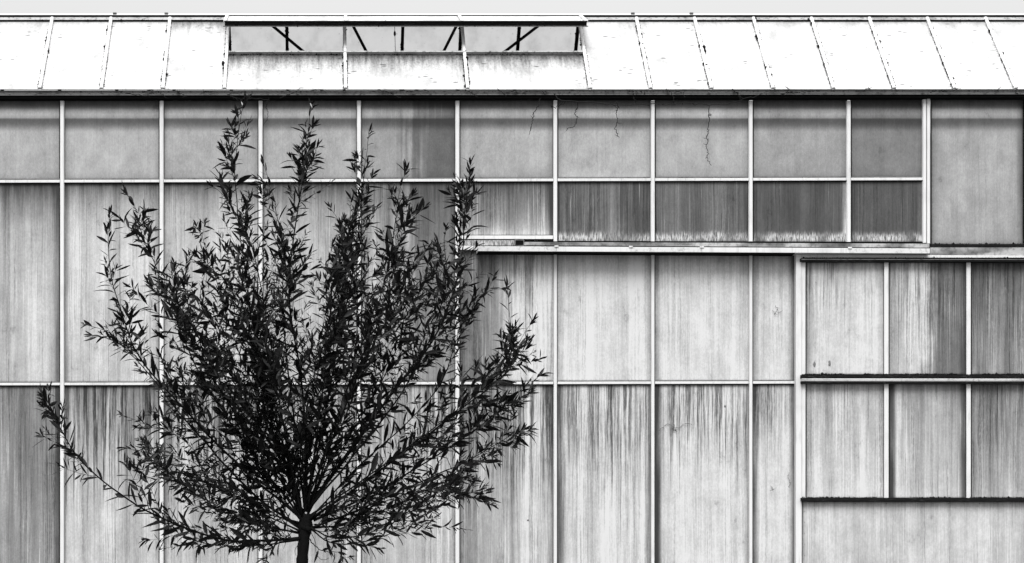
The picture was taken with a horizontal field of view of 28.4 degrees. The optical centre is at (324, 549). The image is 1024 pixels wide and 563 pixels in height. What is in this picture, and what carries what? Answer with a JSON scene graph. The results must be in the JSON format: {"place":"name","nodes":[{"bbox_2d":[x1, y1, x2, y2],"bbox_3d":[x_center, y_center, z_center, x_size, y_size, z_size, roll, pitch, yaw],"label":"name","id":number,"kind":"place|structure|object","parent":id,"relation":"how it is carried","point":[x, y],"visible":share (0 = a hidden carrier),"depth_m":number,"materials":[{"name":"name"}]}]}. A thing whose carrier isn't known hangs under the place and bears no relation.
{"place":"outdoors","nodes":[
{"label":"outdoors","id":0,"kind":"place"},
{"label":"path","id":1,"kind":"structure","parent":0,"visible":0},
{"bbox_2d":[0,12,1023,562],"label":"greenhouse","id":2,"kind":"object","parent":1,"relation":"on","point":[656,268],"visible":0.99,"depth_m":15.00,"materials":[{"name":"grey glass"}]},
{"bbox_2d":[112,88,545,124],"bbox_3d":[0.032,-3.286,14.893,3.216,0.273,0.068,0,0,0],"label":"gutter","id":3,"kind":"object","parent":2,"relation":"attached to","point":[301,91],"visible":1,"depth_m":14.90,"materials":[{"name":"black metal"}]},
{"bbox_2d":[529,86,1017,164],"bbox_3d":[3.326,-3.143,14.894,3.631,0.590,0.057,0,0,0],"label":"dry vine","id":4,"kind":"object","parent":2,"relation":"hanging from","point":[737,93],"visible":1,"depth_m":14.90,"materials":[{"name":"grey plant"}]},
{"bbox_2d":[794,254,1023,562],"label":"sliding door","id":5,"kind":"structure","parent":2,"relation":"in","point":[949,447],"depth_m":14.94,"materials":[{"name":"white paint"}]},
{"label":"ground","id":6,"kind":"structure","parent":0,"visible":0},
{"bbox_2d":[33,91,551,562],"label":"willow tree","id":7,"kind":"object","parent":6,"relation":"on","point":[264,362],"visible":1,"depth_m":11.94,"materials":[{"name":"black plant"}]}
]}

